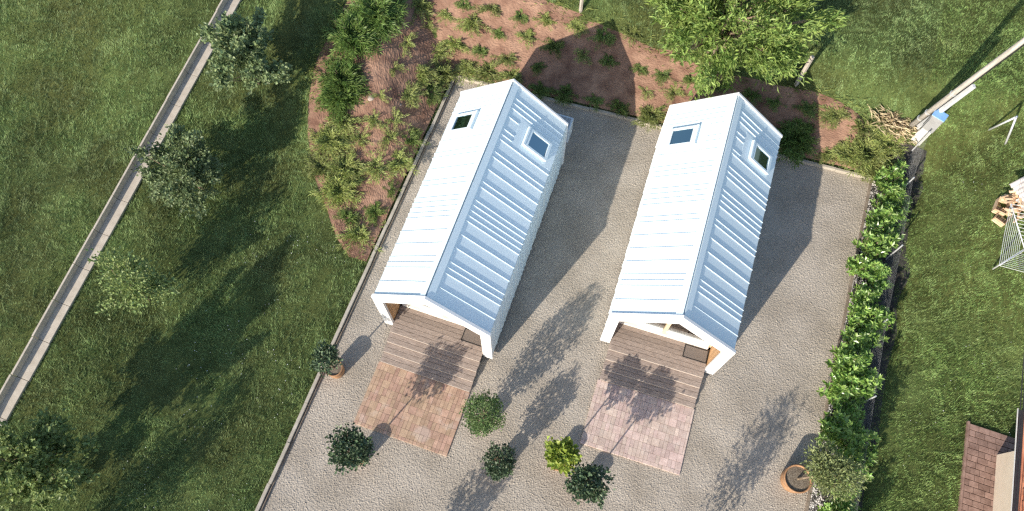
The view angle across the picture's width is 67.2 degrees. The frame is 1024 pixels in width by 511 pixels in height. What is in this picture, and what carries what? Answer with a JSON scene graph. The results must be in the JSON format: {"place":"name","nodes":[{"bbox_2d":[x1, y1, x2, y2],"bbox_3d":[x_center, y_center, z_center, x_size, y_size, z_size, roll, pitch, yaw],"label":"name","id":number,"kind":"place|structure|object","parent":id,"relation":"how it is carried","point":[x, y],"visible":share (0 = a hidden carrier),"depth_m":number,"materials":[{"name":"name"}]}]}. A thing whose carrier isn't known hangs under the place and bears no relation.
{"place":"outdoors","nodes":[
{"label":"outdoors","id":0,"kind":"place"},
{"bbox_2d":[0,0,1023,510],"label":"lawn","id":1,"kind":"structure","parent":0,"point":[866,94],"depth_m":21.03,"materials":[{"name":"green plant"}]},
{"bbox_2d":[0,407,101,510],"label":"young tree","id":2,"kind":"object","parent":1,"relation":"on","point":[31,470],"visible":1,"depth_m":17.13,"materials":[{"name":"green plant"}]},
{"bbox_2d":[0,0,241,429],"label":"retaining kerb","id":3,"kind":"structure","parent":1,"relation":"on","point":[13,388],"depth_m":20.91,"materials":[{"name":"concrete"}]},
{"bbox_2d":[85,245,183,319],"bbox_3d":[-9.425,0.766,19.596,1.972,2.409,1.735,0,68,0],"label":"young tree","id":4,"kind":"object","parent":1,"relation":"on","point":[129,274],"visible":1,"depth_m":19.29,"materials":[{"name":"green plant"}]},
{"bbox_2d":[124,123,225,220],"bbox_3d":[-8.866,-2.225,20.529,2.383,2.650,2.034,23,70,9],"label":"young tree","id":5,"kind":"object","parent":1,"relation":"on","point":[183,170],"visible":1,"depth_m":20.17,"materials":[{"name":"green plant"}]},
{"bbox_2d":[196,6,292,94],"bbox_3d":[-7.403,-5.384,21.156,2.382,2.769,2.068,-24,70,-9],"label":"young tree","id":6,"kind":"object","parent":1,"relation":"on","point":[245,45],"visible":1,"depth_m":20.66,"materials":[{"name":"green plant"}]},
{"bbox_2d":[255,75,455,510],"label":"garden edging","id":7,"kind":"object","parent":1,"relation":"on","point":[318,376],"visible":0.89,"depth_m":20.68,"materials":[{"name":"concrete"}]},
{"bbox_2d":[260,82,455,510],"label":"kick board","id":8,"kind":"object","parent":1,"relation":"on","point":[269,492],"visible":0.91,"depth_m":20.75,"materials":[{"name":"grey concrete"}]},
{"bbox_2d":[308,0,871,260],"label":"mulch bed","id":9,"kind":"object","parent":1,"relation":"on","point":[621,82],"visible":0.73,"depth_m":22.50,"materials":[{"name":"brown soil"}]},
{"bbox_2d":[300,151,334,182],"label":"bed shrub","id":10,"kind":"object","parent":9,"relation":"on","point":[316,166],"visible":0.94,"depth_m":21.81,"materials":[{"name":"green plant"}]},
{"bbox_2d":[306,123,355,164],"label":"bed shrub","id":11,"kind":"object","parent":9,"relation":"on","point":[330,144],"visible":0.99,"depth_m":21.85,"materials":[{"name":"green plant"}]},
{"bbox_2d":[313,80,363,121],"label":"bed shrub","id":12,"kind":"object","parent":9,"relation":"on","point":[332,97],"visible":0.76,"depth_m":21.86,"materials":[{"name":"green plant"}]},
{"bbox_2d":[308,167,369,211],"bbox_3d":[-4.798,-1.880,21.568,1.512,0.495,1.640,42,74,15],"label":"bed shrub","id":13,"kind":"object","parent":9,"relation":"on","point":[337,193],"visible":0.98,"depth_m":21.57,"materials":[{"name":"green plant"}]},
{"bbox_2d":[312,53,371,104],"bbox_3d":[-4.858,-5.078,21.956,1.965,0.656,1.710,10,69,4],"label":"bed shrub","id":14,"kind":"object","parent":9,"relation":"on","point":[340,74],"visible":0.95,"depth_m":21.93,"materials":[{"name":"green plant"}]},
{"bbox_2d":[323,107,366,144],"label":"bed shrub","id":15,"kind":"object","parent":9,"relation":"on","point":[344,125],"visible":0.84,"depth_m":21.89,"materials":[{"name":"green plant"}]},
{"bbox_2d":[322,149,368,188],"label":"bed shrub","id":16,"kind":"object","parent":9,"relation":"on","point":[350,164],"visible":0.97,"depth_m":21.72,"materials":[{"name":"green plant"}]},
{"bbox_2d":[332,207,363,226],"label":"bed shrub","id":17,"kind":"object","parent":9,"relation":"on","point":[351,218],"visible":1,"depth_m":21.45,"materials":[{"name":"green plant"}]},
{"bbox_2d":[321,5,383,67],"bbox_3d":[-4.583,-6.378,22.071,2.019,0.708,2.218,8,68,3],"label":"bed shrub","id":18,"kind":"object","parent":9,"relation":"on","point":[347,41],"visible":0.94,"depth_m":22.02,"materials":[{"name":"green plant"}]},
{"bbox_2d":[329,217,385,262],"bbox_3d":[-4.266,-0.620,21.235,1.695,0.420,1.702,7,68,3],"label":"bed shrub","id":19,"kind":"object","parent":9,"relation":"on","point":[355,235],"visible":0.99,"depth_m":21.21,"materials":[{"name":"green plant"}]},
{"bbox_2d":[345,127,373,156],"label":"bed shrub","id":20,"kind":"object","parent":9,"relation":"on","point":[358,138],"visible":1,"depth_m":21.85,"materials":[{"name":"green plant"}]},
{"bbox_2d":[364,201,387,226],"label":"bed shrub","id":21,"kind":"object","parent":9,"relation":"on","point":[370,213],"visible":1,"depth_m":21.47,"materials":[{"name":"green plant"}]},
{"bbox_2d":[344,0,410,44],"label":"bed shrub","id":22,"kind":"object","parent":9,"relation":"on","point":[384,16],"visible":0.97,"depth_m":22.16,"materials":[{"name":"green plant"}]},
{"bbox_2d":[358,150,398,184],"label":"bed shrub","id":23,"kind":"object","parent":9,"relation":"on","point":[370,169],"visible":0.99,"depth_m":21.69,"materials":[{"name":"green plant"}]},
{"bbox_2d":[375,123,408,154],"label":"bed shrub","id":24,"kind":"object","parent":9,"relation":"on","point":[386,139],"visible":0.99,"depth_m":21.87,"materials":[{"name":"green plant"}]},
{"bbox_2d":[383,148,419,178],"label":"bed shrub","id":25,"kind":"object","parent":9,"relation":"on","point":[402,161],"visible":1,"depth_m":21.85,"materials":[{"name":"green plant"}]},
{"bbox_2d":[399,80,428,108],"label":"bed shrub","id":26,"kind":"object","parent":9,"relation":"on","point":[410,94],"visible":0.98,"depth_m":22.38,"materials":[{"name":"green plant"}]},
{"bbox_2d":[401,126,430,156],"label":"bed shrub","id":27,"kind":"object","parent":9,"relation":"on","point":[414,138],"visible":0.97,"depth_m":22.17,"materials":[{"name":"green plant"}]},
{"bbox_2d":[409,0,435,25],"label":"bed shrub","id":28,"kind":"object","parent":9,"relation":"on","point":[421,5],"visible":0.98,"depth_m":22.96,"materials":[{"name":"green plant"}]},
{"bbox_2d":[416,58,445,88],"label":"bed shrub","id":29,"kind":"object","parent":9,"relation":"on","point":[424,73],"visible":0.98,"depth_m":22.66,"materials":[{"name":"green plant"}]},
{"bbox_2d":[424,79,447,107],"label":"bed shrub","id":30,"kind":"object","parent":9,"relation":"on","point":[434,93],"visible":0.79,"depth_m":22.78,"materials":[{"name":"green plant"}]},
{"bbox_2d":[431,44,452,64],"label":"bed shrub","id":31,"kind":"object","parent":9,"relation":"on","point":[440,49],"visible":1,"depth_m":23.06,"materials":[{"name":"green plant"}]},
{"bbox_2d":[432,60,461,87],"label":"bed shrub","id":32,"kind":"object","parent":9,"relation":"on","point":[446,73],"visible":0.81,"depth_m":23.00,"materials":[{"name":"green plant"}]},
{"bbox_2d":[437,36,469,57],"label":"bed shrub","id":33,"kind":"object","parent":9,"relation":"on","point":[458,44],"visible":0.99,"depth_m":23.06,"materials":[{"name":"green plant"}]},
{"bbox_2d":[449,59,479,84],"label":"bed shrub","id":34,"kind":"object","parent":9,"relation":"on","point":[468,66],"visible":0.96,"depth_m":23.13,"materials":[{"name":"green plant"}]},
{"bbox_2d":[449,12,492,38],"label":"bed shrub","id":35,"kind":"object","parent":9,"relation":"on","point":[469,24],"visible":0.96,"depth_m":22.87,"materials":[{"name":"green plant"}]},
{"bbox_2d":[461,59,500,87],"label":"bed shrub","id":36,"kind":"object","parent":9,"relation":"on","point":[483,72],"visible":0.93,"depth_m":23.04,"materials":[{"name":"green plant"}]},
{"bbox_2d":[472,3,502,17],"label":"bed shrub","id":37,"kind":"object","parent":9,"relation":"on","point":[494,9],"visible":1,"depth_m":22.75,"materials":[{"name":"green plant"}]},
{"bbox_2d":[488,52,520,69],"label":"bed shrub","id":38,"kind":"object","parent":9,"relation":"on","point":[506,60],"visible":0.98,"depth_m":22.92,"materials":[{"name":"green plant"}]},
{"bbox_2d":[492,68,523,83],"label":"bed shrub","id":39,"kind":"object","parent":9,"relation":"on","point":[505,75],"visible":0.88,"depth_m":22.98,"materials":[{"name":"green plant"}]},
{"bbox_2d":[512,27,539,49],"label":"bed shrub","id":40,"kind":"object","parent":9,"relation":"on","point":[528,33],"visible":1,"depth_m":22.75,"materials":[{"name":"green plant"}]},
{"bbox_2d":[527,80,552,99],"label":"bed shrub","id":41,"kind":"object","parent":9,"relation":"on","point":[544,91],"visible":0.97,"depth_m":22.90,"materials":[{"name":"green plant"}]},
{"bbox_2d":[538,37,564,58],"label":"bed shrub","id":42,"kind":"object","parent":9,"relation":"on","point":[553,46],"visible":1,"depth_m":22.65,"materials":[{"name":"green plant"}]},
{"bbox_2d":[551,84,578,106],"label":"bed shrub","id":43,"kind":"object","parent":9,"relation":"on","point":[562,96],"visible":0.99,"depth_m":22.80,"materials":[{"name":"green plant"}]},
{"bbox_2d":[563,17,588,38],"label":"bed shrub","id":44,"kind":"object","parent":9,"relation":"on","point":[578,26],"visible":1,"depth_m":22.50,"materials":[{"name":"green plant"}]},
{"bbox_2d":[586,24,616,50],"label":"bed shrub","id":45,"kind":"object","parent":9,"relation":"on","point":[601,37],"visible":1,"depth_m":22.40,"materials":[{"name":"green plant"}]},
{"bbox_2d":[605,98,630,117],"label":"bed shrub","id":46,"kind":"object","parent":9,"relation":"on","point":[620,107],"visible":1,"depth_m":22.67,"materials":[{"name":"green plant"}]},
{"bbox_2d":[621,24,643,46],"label":"bed shrub","id":47,"kind":"object","parent":9,"relation":"on","point":[633,30],"visible":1,"depth_m":22.31,"materials":[{"name":"green plant"}]},
{"bbox_2d":[632,104,665,132],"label":"bed shrub","id":48,"kind":"object","parent":9,"relation":"on","point":[649,117],"visible":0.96,"depth_m":22.50,"materials":[{"name":"green plant"}]},
{"bbox_2d":[775,117,819,169],"bbox_3d":[8.140,-3.465,22.001,1.928,0.606,1.773,-37,73,-13],"label":"bed shrub","id":49,"kind":"object","parent":9,"relation":"on","point":[794,140],"visible":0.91,"depth_m":21.93,"materials":[{"name":"green plant"}]},
{"bbox_2d":[790,100,821,121],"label":"bed shrub","id":50,"kind":"object","parent":9,"relation":"on","point":[808,107],"visible":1,"depth_m":21.91,"materials":[{"name":"green plant"}]},
{"bbox_2d":[813,103,851,129],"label":"bed shrub","id":51,"kind":"object","parent":9,"relation":"on","point":[832,118],"visible":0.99,"depth_m":21.82,"materials":[{"name":"green plant"}]},
{"bbox_2d":[825,139,859,169],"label":"bed shrub","id":52,"kind":"object","parent":9,"relation":"on","point":[842,147],"visible":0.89,"depth_m":21.88,"materials":[{"name":"green plant"}]},
{"bbox_2d":[848,117,881,144],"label":"bed shrub","id":53,"kind":"object","parent":9,"relation":"on","point":[864,130],"visible":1,"depth_m":21.73,"materials":[{"name":"green plant"}]},
{"bbox_2d":[828,130,904,180],"bbox_3d":[10.164,-2.910,21.718,2.047,0.609,1.862,-35,72,-13],"label":"bed shrub","id":54,"kind":"object","parent":9,"relation":"on","point":[865,156],"visible":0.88,"depth_m":21.71,"materials":[{"name":"green plant"}]},
{"bbox_2d":[296,0,885,137],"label":"rough grass","id":55,"kind":"structure","parent":1,"relation":"on","point":[323,49],"depth_m":22.26,"materials":[{"name":"green plant"}]},
{"bbox_2d":[456,75,870,179],"bbox_3d":[4.305,-3.800,22.706,12.462,0.195,0.092,15,69,6],"label":"garden edging","id":56,"kind":"object","parent":1,"relation":"on","point":[631,119],"visible":0.41,"depth_m":22.77,"materials":[{"name":"concrete"}]},
{"bbox_2d":[640,0,849,100],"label":"willow tree","id":57,"kind":"object","parent":1,"relation":"on","point":[713,22],"visible":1,"depth_m":19.34,"materials":[{"name":"green plant"}]},
{"bbox_2d":[805,181,871,510],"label":"garden edging","id":58,"kind":"object","parent":1,"relation":"on","point":[844,319],"visible":0.53,"depth_m":20.62,"materials":[{"name":"grey concrete"}]},
{"bbox_2d":[808,180,882,510],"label":"pebbles","id":59,"kind":"object","parent":1,"relation":"on","point":[814,490],"visible":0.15,"depth_m":20.35,"materials":[{"name":"gravel"}]},
{"bbox_2d":[809,139,926,510],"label":"soil strip","id":60,"kind":"object","parent":1,"relation":"on","point":[898,272],"visible":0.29,"depth_m":20.74,"materials":[{"name":"black soil"}]},
{"bbox_2d":[816,369,859,414],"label":"laurel shrub","id":61,"kind":"object","parent":60,"relation":"on","point":[841,390],"visible":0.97,"depth_m":19.13,"materials":[{"name":"green plant"}]},
{"bbox_2d":[814,409,862,453],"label":"laurel shrub","id":62,"kind":"object","parent":60,"relation":"on","point":[832,429],"visible":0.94,"depth_m":18.73,"materials":[{"name":"green plant"}]},
{"bbox_2d":[831,477,861,510],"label":"laurel shrub","id":63,"kind":"object","parent":60,"relation":"on","point":[842,507],"visible":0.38,"depth_m":18.33,"materials":[{"name":"green plant"}]},
{"bbox_2d":[836,399,865,427],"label":"laurel shrub","id":64,"kind":"object","parent":60,"relation":"on","point":[858,413],"visible":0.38,"depth_m":19.03,"materials":[{"name":"green plant"}]},
{"bbox_2d":[825,341,877,383],"bbox_3d":[8.524,2.773,19.354,1.223,1.391,1.215,-1,68,0],"label":"laurel shrub","id":65,"kind":"object","parent":60,"relation":"on","point":[844,362],"visible":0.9,"depth_m":19.19,"materials":[{"name":"green plant"}]},
{"bbox_2d":[839,420,881,466],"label":"laurel shrub","id":66,"kind":"object","parent":60,"relation":"on","point":[862,439],"visible":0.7,"depth_m":18.51,"materials":[{"name":"green plant"}]},
{"bbox_2d":[836,361,884,406],"bbox_3d":[8.671,3.150,19.307,1.115,1.243,1.010,-43,74,-15],"label":"laurel shrub","id":67,"kind":"object","parent":60,"relation":"on","point":[865,385],"visible":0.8,"depth_m":19.02,"materials":[{"name":"green plant"}]},
{"bbox_2d":[840,325,881,356],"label":"laurel shrub","id":68,"kind":"object","parent":60,"relation":"on","point":[859,339],"visible":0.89,"depth_m":19.61,"materials":[{"name":"green plant"}]},
{"bbox_2d":[846,300,877,333],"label":"laurel shrub","id":69,"kind":"object","parent":60,"relation":"on","point":[856,312],"visible":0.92,"depth_m":19.87,"materials":[{"name":"green plant"}]},
{"bbox_2d":[846,252,879,278],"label":"laurel shrub","id":70,"kind":"object","parent":60,"relation":"on","point":[856,265],"visible":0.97,"depth_m":20.55,"materials":[{"name":"green plant"}]},
{"bbox_2d":[848,282,882,314],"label":"laurel shrub","id":71,"kind":"object","parent":60,"relation":"on","point":[864,294],"visible":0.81,"depth_m":20.12,"materials":[{"name":"green plant"}]},
{"bbox_2d":[851,222,901,261],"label":"laurel shrub","id":72,"kind":"object","parent":60,"relation":"on","point":[873,247],"visible":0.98,"depth_m":20.50,"materials":[{"name":"green plant"}]},
{"bbox_2d":[861,262,893,292],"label":"laurel shrub","id":73,"kind":"object","parent":60,"relation":"on","point":[876,280],"visible":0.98,"depth_m":20.37,"materials":[{"name":"green plant"}]},
{"bbox_2d":[859,304,896,342],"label":"laurel shrub","id":74,"kind":"object","parent":60,"relation":"on","point":[878,319],"visible":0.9,"depth_m":19.66,"materials":[{"name":"green plant"}]},
{"bbox_2d":[865,201,908,239],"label":"laurel shrub","id":75,"kind":"object","parent":60,"relation":"on","point":[882,215],"visible":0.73,"depth_m":20.79,"materials":[{"name":"green plant"}]},
{"bbox_2d":[868,129,907,162],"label":"bed shrub","id":76,"kind":"object","parent":60,"relation":"on","point":[883,142],"visible":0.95,"depth_m":21.70,"materials":[{"name":"green plant"}]},
{"bbox_2d":[849,131,930,510],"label":"wire fence","id":77,"kind":"object","parent":60,"relation":"on","point":[928,133],"visible":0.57,"depth_m":20.35,"materials":[{"name":"metal"}]},
{"bbox_2d":[873,158,908,193],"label":"laurel shrub","id":78,"kind":"object","parent":60,"relation":"on","point":[893,174],"visible":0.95,"depth_m":21.38,"materials":[{"name":"green plant"}]},
{"bbox_2d":[870,182,912,215],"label":"laurel shrub","id":79,"kind":"object","parent":60,"relation":"on","point":[895,197],"visible":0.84,"depth_m":21.06,"materials":[{"name":"green plant"}]},
{"bbox_2d":[861,104,909,137],"bbox_3d":[10.611,-3.991,21.719,1.429,0.421,1.668,-39,73,-14],"label":"brushwood pile","id":80,"kind":"object","parent":1,"relation":"on","point":[892,119],"visible":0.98,"depth_m":21.62,"materials":[{"name":"wood"}]},
{"bbox_2d":[883,115,917,146],"bbox_3d":[11.080,-3.692,21.666,1.374,0.364,1.368,0,68,0],"label":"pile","id":81,"kind":"object","parent":1,"relation":"on","point":[906,130],"visible":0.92,"depth_m":21.58,"materials":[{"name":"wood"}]},
{"bbox_2d":[911,109,948,145],"bbox_3d":[11.386,-3.441,21.154,0.360,1.305,0.490,38,73,14],"label":"service cabinet","id":82,"kind":"object","parent":1,"relation":"on","point":[934,121],"visible":0.93,"depth_m":20.88,"materials":[{"name":"white metal"}]},
{"bbox_2d":[860,0,1023,510],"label":"grass","id":83,"kind":"structure","parent":1,"relation":"on","point":[997,68],"depth_m":20.22,"materials":[{"name":"green plant"}]},
{"bbox_2d":[958,421,969,510],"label":"path kerb","id":84,"kind":"structure","parent":1,"relation":"on","point":[964,460],"depth_m":19.01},
{"bbox_2d":[908,37,1023,129],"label":"utility pole","id":85,"kind":"object","parent":1,"relation":"on","point":[956,94],"visible":0.97,"depth_m":19.58,"materials":[{"name":"grey concrete"}]},
{"bbox_2d":[992,408,1023,510],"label":"neighbour house","id":86,"kind":"structure","parent":1,"relation":"on","point":[1003,499],"depth_m":18.18,"materials":[{"name":"beige paint"}]},
{"bbox_2d":[992,204,1023,271],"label":"rotary dryer","id":87,"kind":"object","parent":1,"relation":"on","point":[1010,257],"visible":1,"depth_m":18.77,"materials":[{"name":"metal"}]},
{"bbox_2d":[1000,190,1023,222],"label":"firewood stack","id":88,"kind":"object","parent":1,"relation":"on","point":[1011,198],"visible":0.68,"depth_m":20.15,"materials":[{"name":"beige wood"}]},
{"bbox_2d":[1009,177,1023,201],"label":"corrugated sheet","id":89,"kind":"object","parent":88,"relation":"on","point":[1017,186],"visible":1,"depth_m":20.07,"materials":[{"name":"white metal"}]},
{"bbox_2d":[260,79,868,510],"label":"gravel terrace","id":90,"kind":"structure","parent":0,"point":[758,413],"depth_m":20.03,"materials":[{"name":"grey gravel"}]},
{"bbox_2d":[308,339,344,378],"bbox_3d":[-4.507,2.724,19.187,0.820,1.797,0.902,21,70,8],"label":"potted tree","id":91,"kind":"object","parent":90,"relation":"on","point":[333,367],"visible":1,"depth_m":18.66,"materials":[{"name":"green plant"}]},
{"bbox_2d":[323,422,378,475],"bbox_3d":[-3.774,4.707,18.274,1.167,2.022,1.167,37,73,14],"label":"potted tree","id":92,"kind":"object","parent":90,"relation":"on","point":[356,444],"visible":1,"depth_m":17.64,"materials":[{"name":"green plant"}]},
{"bbox_2d":[354,361,469,455],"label":"brick patio","id":93,"kind":"structure","parent":90,"relation":"on","point":[413,394],"depth_m":19.62,"materials":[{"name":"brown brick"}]},
{"bbox_2d":[380,306,482,392],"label":"wooden deck","id":94,"kind":"structure","parent":90,"relation":"on","point":[429,347],"depth_m":19.98,"materials":[{"name":"brown wood"}]},
{"bbox_2d":[461,328,481,346],"bbox_3d":[-0.976,2.133,19.986,0.630,0.014,0.345,18,69,7],"label":"doormat","id":95,"kind":"object","parent":94,"relation":"on","point":[470,336],"visible":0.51,"depth_m":19.98,"materials":[{"name":"fabric"}]},
{"bbox_2d":[371,79,567,358],"bbox_3d":[-0.940,-1.053,19.721,3.024,3.596,6.103,18,69,7],"label":"gabled cabin","id":96,"kind":"object","parent":90,"relation":"on","point":[460,254],"visible":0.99,"depth_m":18.66,"materials":[{"name":"white metal"}]},
{"bbox_2d":[459,389,506,439],"bbox_3d":[-0.681,3.828,18.443,1.180,2.353,1.140,36,73,13],"label":"potted tree","id":97,"kind":"object","parent":90,"relation":"on","point":[483,421],"visible":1,"depth_m":18.00,"materials":[{"name":"green plant"}]},
{"bbox_2d":[480,441,516,482],"bbox_3d":[-0.314,4.969,18.449,0.878,1.494,1.003,10,69,4],"label":"potted tree","id":98,"kind":"object","parent":90,"relation":"on","point":[498,464],"visible":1,"depth_m":18.08,"materials":[{"name":"green plant"}]},
{"bbox_2d":[543,436,581,476],"bbox_3d":[1.172,4.819,18.284,0.918,1.908,0.919,2,68,1],"label":"potted tree","id":99,"kind":"object","parent":90,"relation":"on","point":[562,455],"visible":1,"depth_m":17.68,"materials":[{"name":"green plant"}]},
{"bbox_2d":[563,461,615,509],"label":"potted tree","id":100,"kind":"object","parent":90,"relation":"on","point":[583,485],"visible":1,"depth_m":17.35,"materials":[{"name":"green plant"}]},
{"bbox_2d":[580,379,694,474],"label":"brick patio","id":101,"kind":"structure","parent":90,"relation":"on","point":[640,455],"depth_m":19.45,"materials":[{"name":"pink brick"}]},
{"bbox_2d":[600,323,708,408],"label":"wooden deck","id":102,"kind":"structure","parent":90,"relation":"on","point":[649,363],"depth_m":19.80,"materials":[{"name":"brown wood"}]},
{"bbox_2d":[682,344,708,363],"bbox_3d":[4.729,2.528,19.822,0.625,0.014,0.355,17,69,7],"label":"doormat","id":103,"kind":"object","parent":102,"relation":"on","point":[695,353],"visible":1,"depth_m":19.82,"materials":[{"name":"fabric"}]},
{"bbox_2d":[600,92,782,374],"bbox_3d":[4.672,-0.666,19.560,3.024,3.596,6.103,17,69,7],"label":"gabled cabin","id":104,"kind":"object","parent":90,"relation":"on","point":[686,270],"visible":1,"depth_m":18.49,"materials":[{"name":"white metal"}]},
{"bbox_2d":[780,435,873,510],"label":"potted tree","id":105,"kind":"object","parent":90,"relation":"on","point":[796,478],"visible":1,"depth_m":17.71,"materials":[{"name":"green plant"}]},
{"bbox_2d":[962,424,1014,510],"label":"house path","id":106,"kind":"structure","parent":0,"point":[986,447],"depth_m":19.02,"materials":[{"name":"red brick"}]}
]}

